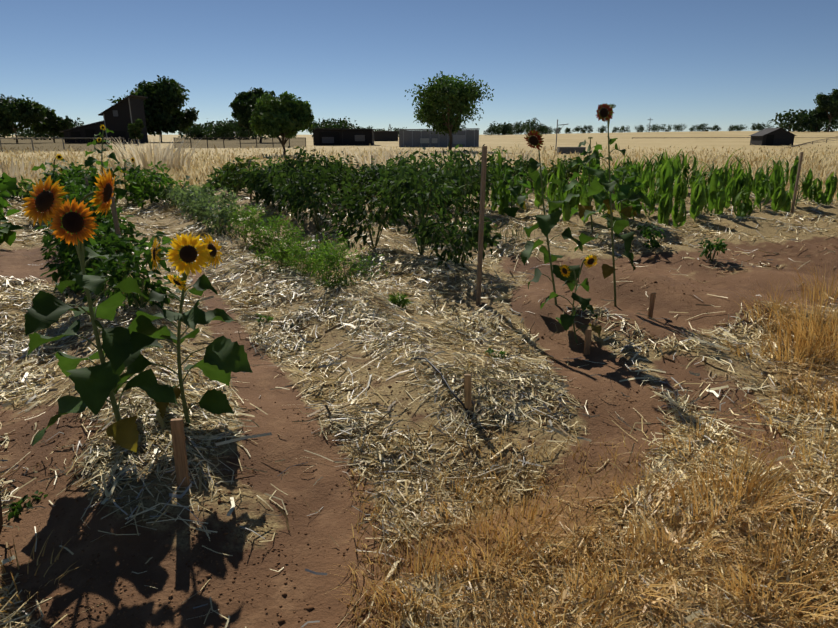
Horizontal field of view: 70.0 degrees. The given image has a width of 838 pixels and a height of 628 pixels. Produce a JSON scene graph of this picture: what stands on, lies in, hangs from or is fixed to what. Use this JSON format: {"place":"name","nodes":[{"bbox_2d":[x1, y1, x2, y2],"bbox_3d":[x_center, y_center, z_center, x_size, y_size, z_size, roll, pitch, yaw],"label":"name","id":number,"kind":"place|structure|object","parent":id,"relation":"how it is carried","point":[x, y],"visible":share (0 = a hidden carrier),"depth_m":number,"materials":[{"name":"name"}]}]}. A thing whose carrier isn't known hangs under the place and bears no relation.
{"place":"outdoors","nodes":[
{"label":"outdoors","id":0,"kind":"place"},
{"bbox_2d":[71,110,464,143],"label":"windows","id":1,"kind":"structure","parent":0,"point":[458,139],"depth_m":87.99,"materials":[{"name":"brown glass"}]},
{"bbox_2d":[0,131,837,627],"bbox_3d":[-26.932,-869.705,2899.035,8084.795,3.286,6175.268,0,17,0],"label":"ground","id":2,"kind":"structure","parent":0,"point":[328,523],"depth_m":3.50,"materials":[{"name":"brown soil"}]},
{"bbox_2d":[0,491,2,531],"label":"leaning post","id":3,"kind":"object","parent":2,"relation":"on","point":[1,521],"visible":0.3,"depth_m":2.49,"materials":[{"name":"brown wood"}]},
{"bbox_2d":[0,172,24,245],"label":"squash plants","id":4,"kind":"object","parent":2,"relation":"on","point":[8,186],"visible":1,"depth_m":9.55,"materials":[{"name":"green plant"}]},
{"bbox_2d":[0,94,46,137],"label":"tree","id":5,"kind":"object","parent":2,"relation":"on","point":[22,111],"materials":[{"name":"green plant"}]},
{"bbox_2d":[23,154,75,194],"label":"sunflower","id":6,"kind":"object","parent":2,"relation":"on","point":[62,169],"visible":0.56,"depth_m":11.65,"materials":[{"name":"green plant"}]},
{"bbox_2d":[32,106,72,137],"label":"tree","id":7,"kind":"object","parent":2,"relation":"on","point":[54,124],"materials":[{"name":"green plant"}]},
{"bbox_2d":[0,138,125,151],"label":"fence posts","id":8,"kind":"object","parent":2,"relation":"on","point":[33,146],"visible":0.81,"depth_m":58.28,"materials":[{"name":"grey wood"}]},
{"bbox_2d":[0,138,123,151],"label":"fence netting","id":9,"kind":"object","parent":8,"relation":"attached to","point":[52,144],"visible":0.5,"depth_m":58.98,"materials":[{"name":"grey metal"}]},
{"bbox_2d":[59,120,105,137],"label":"barn wing","id":10,"kind":"structure","parent":2,"relation":"on","point":[95,126],"depth_m":109.85,"materials":[{"name":"brown wood"}]},
{"bbox_2d":[22,168,176,451],"bbox_3d":[-1.503,0.017,2.766,0.630,1.355,0.631,-7,18,-21],"label":"sunflower","id":11,"kind":"object","parent":2,"relation":"on","point":[94,387],"visible":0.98,"depth_m":2.65,"materials":[{"name":"green plant"}]},
{"bbox_2d":[84,125,121,202],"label":"sunflower","id":12,"kind":"object","parent":2,"relation":"on","point":[90,161],"visible":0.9,"depth_m":13.34,"materials":[{"name":"green plant"}]},
{"bbox_2d":[35,162,179,309],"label":"pepper plants","id":13,"kind":"object","parent":2,"relation":"on","point":[112,243],"depth_m":5.28,"materials":[{"name":"green plant"}]},
{"bbox_2d":[109,183,124,266],"bbox_3d":[-3.306,-0.915,6.563,0.080,1.170,0.030,0,17,0],"label":"wood stake","id":14,"kind":"object","parent":2,"relation":"on","point":[115,218],"visible":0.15,"depth_m":6.51,"materials":[{"name":"brown wood"}]},
{"bbox_2d":[98,94,147,143],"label":"barn","id":15,"kind":"structure","parent":2,"relation":"on","point":[130,108],"depth_m":109.28,"materials":[{"name":"brown wood"}]},
{"bbox_2d":[111,157,143,205],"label":"sunflower","id":16,"kind":"object","parent":2,"relation":"on","point":[123,192],"visible":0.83,"depth_m":13.96,"materials":[{"name":"green plant"}]},
{"bbox_2d":[127,119,144,144],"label":"poplar tree","id":17,"kind":"object","parent":2,"relation":"on","point":[138,127],"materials":[{"name":"green plant"}]},
{"bbox_2d":[107,75,198,141],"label":"oak tree","id":18,"kind":"object","parent":2,"relation":"on","point":[162,109],"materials":[{"name":"green plant"}]},
{"bbox_2d":[170,418,189,487],"bbox_3d":[-1.048,0.669,2.638,0.059,0.450,0.023,-3,17,-9],"label":"wood stake","id":19,"kind":"object","parent":2,"relation":"on","point":[179,446],"visible":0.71,"depth_m":2.61,"materials":[{"name":"brown wood"}]},
{"bbox_2d":[113,233,251,424],"bbox_3d":[-1.198,0.130,2.954,0.544,1.069,0.635,10,19,30],"label":"sunflower","id":20,"kind":"object","parent":2,"relation":"on","point":[224,358],"visible":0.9,"depth_m":2.94,"materials":[{"name":"green plant"}]},
{"bbox_2d":[123,161,248,237],"bbox_3d":[-4.843,-2.392,11.780,1.451,1.094,8.440,-10,19,-29],"label":"leafy crop row","id":21,"kind":"object","parent":2,"relation":"on","point":[197,200],"depth_m":10.46,"materials":[{"name":"green plant"}]},
{"bbox_2d":[173,137,305,148],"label":"fence posts","id":22,"kind":"object","parent":2,"relation":"on","point":[240,142],"visible":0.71,"depth_m":72.84,"materials":[{"name":"brown wood"}]},
{"bbox_2d":[174,137,305,147],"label":"fence netting","id":23,"kind":"object","parent":22,"relation":"attached to","point":[263,142],"visible":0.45,"depth_m":72.76,"materials":[{"name":"grey metal"}]},
{"bbox_2d":[248,160,251,201],"bbox_3d":[-3.715,-2.859,13.172,0.083,1.027,0.043,0,17,0],"label":"garden pole","id":24,"kind":"object","parent":2,"relation":"on","point":[249,166],"visible":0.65,"depth_m":13.07,"materials":[{"name":"brown wood"}]},
{"bbox_2d":[228,87,275,136],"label":"tall tree","id":25,"kind":"object","parent":2,"relation":"on","point":[242,105],"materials":[{"name":"green plant"}]},
{"bbox_2d":[2,314,509,520],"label":"weed plants","id":26,"kind":"object","parent":2,"relation":"on","point":[16,509],"depth_m":2.66,"materials":[{"name":"green plant"}]},
{"bbox_2d":[9,158,513,199],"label":"leafy crop plants","id":27,"kind":"object","parent":2,"relation":"on","point":[20,192],"depth_m":15.31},
{"bbox_2d":[0,135,538,181],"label":"plume grass","id":28,"kind":"structure","parent":2,"relation":"on","point":[169,159],"depth_m":27.02,"materials":[{"name":"beige plant"}]},
{"bbox_2d":[248,91,314,154],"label":"tree","id":29,"kind":"object","parent":2,"relation":"on","point":[288,114],"depth_m":44.44,"materials":[{"name":"green plant"}]},
{"bbox_2d":[223,203,411,307],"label":"herb plants","id":30,"kind":"object","parent":2,"relation":"on","point":[291,250],"depth_m":6.44,"materials":[{"name":"green plant"}]},
{"bbox_2d":[310,128,376,145],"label":"shed","id":31,"kind":"structure","parent":2,"relation":"on","point":[344,136],"depth_m":88.04,"materials":[{"name":"brown wood"}]},
{"bbox_2d":[206,146,502,269],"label":"tomato plants","id":32,"kind":"object","parent":2,"relation":"on","point":[260,185],"depth_m":7.87,"materials":[{"name":"green plant"}]},
{"bbox_2d":[265,144,502,226],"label":"tomato plants","id":33,"kind":"object","parent":2,"relation":"on","point":[372,173],"depth_m":9.84,"materials":[{"name":"green plant"}]},
{"bbox_2d":[374,131,398,140],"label":"shed","id":34,"kind":"structure","parent":2,"relation":"on","point":[385,135],"depth_m":134.07,"materials":[{"name":"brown wood"}]},
{"bbox_2d":[0,240,823,627],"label":"soil clods","id":35,"kind":"object","parent":2,"relation":"on","point":[280,622],"visible":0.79,"depth_m":2.44,"materials":[{"name":"brown soil"}]},
{"bbox_2d":[332,143,497,210],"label":"tomato plants","id":36,"kind":"object","parent":2,"relation":"on","point":[456,163],"depth_m":12.10,"materials":[{"name":"green plant"}]},
{"bbox_2d":[0,189,837,627],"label":"straw mulch","id":37,"kind":"object","parent":2,"relation":"on","point":[14,345],"visible":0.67,"depth_m":3.38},
{"bbox_2d":[0,254,837,627],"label":"stubble grass","id":38,"kind":"structure","parent":2,"relation":"on","point":[802,346],"depth_m":2.47,"materials":[{"name":"beige plant"}]},
{"bbox_2d":[0,143,837,200],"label":"field grass","id":39,"kind":"structure","parent":2,"relation":"on","point":[819,173],"depth_m":35.80,"materials":[{"name":"beige plant"}]},
{"bbox_2d":[21,123,828,137],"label":"treeline trunks","id":40,"kind":"object","parent":2,"relation":"on","point":[548,132],"visible":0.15,"depth_m":203.58,"materials":[{"name":"brown plant"}]},
{"bbox_2d":[0,109,837,137],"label":"distant trees","id":41,"kind":"object","parent":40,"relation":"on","point":[225,129],"visible":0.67,"depth_m":226.15,"materials":[{"name":"green plant"}]},
{"bbox_2d":[399,128,479,146],"bbox_3d":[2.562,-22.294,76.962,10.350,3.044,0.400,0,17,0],"label":"shed","id":42,"kind":"structure","parent":2,"relation":"on","point":[409,137],"depth_m":76.70,"materials":[{"name":"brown metal"}]},
{"bbox_2d":[411,357,472,416],"bbox_3d":[0.125,0.427,3.782,0.056,0.155,0.812,-8,18,-24],"label":"drip hose","id":43,"kind":"object","parent":2,"relation":"on","point":[445,381],"visible":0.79,"depth_m":3.67,"materials":[{"name":"rubber"}]},
{"bbox_2d":[405,71,493,149],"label":"airy tree","id":44,"kind":"object","parent":2,"relation":"on","point":[437,95],"depth_m":57.37,"materials":[{"name":"green plant"}]},
{"bbox_2d":[464,374,471,410],"bbox_3d":[0.285,0.515,3.472,0.056,0.350,0.023,3,17,10],"label":"wood stake","id":45,"kind":"object","parent":2,"relation":"on","point":[467,392],"visible":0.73,"depth_m":3.44,"materials":[{"name":"brown wood"}]},
{"bbox_2d":[476,146,486,305],"bbox_3d":[0.576,-0.735,5.560,0.056,1.590,0.044,-5,17,-17],"label":"wood stake","id":46,"kind":"object","parent":2,"relation":"on","point":[481,221],"visible":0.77,"depth_m":5.52,"materials":[{"name":"brown wood"}]},
{"bbox_2d":[443,160,530,189],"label":"tomato plants","id":47,"kind":"object","parent":2,"relation":"on","point":[506,182],"depth_m":15.70,"materials":[{"name":"green plant"}]},
{"bbox_2d":[489,146,513,186],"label":"leafy crop plant","id":48,"kind":"object","parent":2,"relation":"on","point":[508,167],"visible":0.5,"depth_m":15.34,"materials":[{"name":"green plant"}]},
{"bbox_2d":[491,166,530,217],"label":"leafy crop plant","id":49,"kind":"object","parent":2,"relation":"on","point":[511,211],"visible":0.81,"depth_m":11.73,"materials":[{"name":"green plant"}]},
{"bbox_2d":[489,155,582,188],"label":"tomato plants","id":50,"kind":"object","parent":2,"relation":"on","point":[575,168],"depth_m":16.29,"materials":[{"name":"green plant"}]},
{"bbox_2d":[517,129,582,303],"bbox_3d":[1.101,-0.755,5.062,0.551,1.546,0.571,-10,19,-30],"label":"sunflower plant","id":51,"kind":"object","parent":2,"relation":"on","point":[545,224],"visible":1,"depth_m":5.01,"materials":[{"name":"green plant"}]},
{"bbox_2d":[510,155,613,185],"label":"tomato plants","id":52,"kind":"object","parent":2,"relation":"on","point":[517,161],"depth_m":19.51,"materials":[{"name":"green plant"}]},
{"bbox_2d":[555,120,585,153],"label":"stand pipe","id":53,"kind":"object","parent":2,"relation":"on","point":[566,150],"visible":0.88,"depth_m":49.83,"materials":[{"name":"metal"}]},
{"bbox_2d":[540,254,601,342],"bbox_3d":[1.212,-0.089,4.647,0.356,0.786,0.452,-12,20,-34],"label":"sunflower","id":54,"kind":"object","parent":2,"relation":"on","point":[566,321],"visible":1,"depth_m":4.58,"materials":[{"name":"green plant"}]},
{"bbox_2d":[584,329,591,354],"bbox_3d":[1.282,0.269,4.563,0.046,0.320,0.026,-2,17,-6],"label":"wood stake","id":55,"kind":"object","parent":2,"relation":"on","point":[587,342],"visible":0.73,"depth_m":4.54,"materials":[{"name":"brown wood"}]},
{"bbox_2d":[564,137,612,231],"bbox_3d":[2.611,-1.930,9.082,0.883,1.462,0.820,-11,20,-33],"label":"leafy crop plant","id":56,"kind":"object","parent":2,"relation":"on","point":[599,198],"visible":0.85,"depth_m":8.97,"materials":[{"name":"green plant"}]},
{"bbox_2d":[457,215,727,258],"bbox_3d":[2.118,-1.095,8.186,3.748,0.534,1.248,7,18,21],"label":"onion plant foliage","id":57,"kind":"object","parent":2,"relation":"on","point":[720,246],"visible":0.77,"depth_m":8.04,"materials":[{"name":"green plant"}]},
{"bbox_2d":[574,103,651,306],"bbox_3d":[1.843,-0.955,5.638,0.667,1.950,0.523,4,17,12],"label":"sunflower","id":58,"kind":"object","parent":2,"relation":"on","point":[605,112],"visible":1,"depth_m":5.59,"materials":[{"name":"green plant"}]},
{"bbox_2d":[597,162,649,227],"bbox_3d":[3.382,-1.928,9.875,0.865,1.134,0.734,-7,18,-21],"label":"leafy crop plant","id":59,"kind":"object","parent":2,"relation":"on","point":[623,194],"visible":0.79,"depth_m":9.76,"materials":[{"name":"green plant"}]},
{"bbox_2d":[459,142,837,227],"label":"corn plants","id":60,"kind":"object","parent":2,"relation":"on","point":[716,193],"visible":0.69,"depth_m":12.34,"materials":[{"name":"green plant"}]},
{"bbox_2d":[647,293,655,317],"bbox_3d":[2.126,-0.019,5.491,0.056,0.360,0.022,-3,17,-11],"label":"wood stake","id":61,"kind":"object","parent":2,"relation":"on","point":[651,304],"visible":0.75,"depth_m":5.46,"materials":[{"name":"brown wood"}]},
{"bbox_2d":[647,229,715,260],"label":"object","id":62,"kind":"object","parent":2,"relation":"on","point":[707,252],"visible":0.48,"depth_m":7.32,"materials":[{"name":"green plant"}]},
{"bbox_2d":[632,137,837,138],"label":"fence posts","id":63,"kind":"object","parent":2,"relation":"on","point":[723,137],"visible":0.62,"depth_m":144.41,"materials":[{"name":"brown wood"}]},
{"bbox_2d":[749,128,796,145],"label":"field hut","id":64,"kind":"object","parent":2,"relation":"on","point":[772,136],"visible":0.79,"depth_m":81.06,"materials":[{"name":"grey wood"}]},
{"bbox_2d":[790,152,803,214],"bbox_3d":[7.180,-2.394,11.395,0.057,1.336,0.041,0,17,0],"label":"garden pole","id":65,"kind":"object","parent":2,"relation":"on","point":[797,180],"visible":0.73,"depth_m":11.34,"materials":[{"name":"brown wood"}]},
{"bbox_2d":[782,136,837,148],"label":"fence rail posts","id":66,"kind":"object","parent":2,"relation":"on","point":[813,141],"visible":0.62,"depth_m":88.13,"materials":[{"name":"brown wood"}]},
{"bbox_2d":[807,107,829,130],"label":"eucalypt tree","id":67,"kind":"object","parent":2,"relation":"on","point":[820,114],"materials":[{"name":"green plant"}]},
{"bbox_2d":[813,89,837,131],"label":"eucalypt tree","id":68,"kind":"object","parent":2,"relation":"on","point":[829,103],"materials":[{"name":"green plant"}]},
{"bbox_2d":[0,0,837,134],"label":"sky","id":69,"kind":"structure","parent":0,"point":[722,63],"materials":[{"name":"blue"}]}
]}

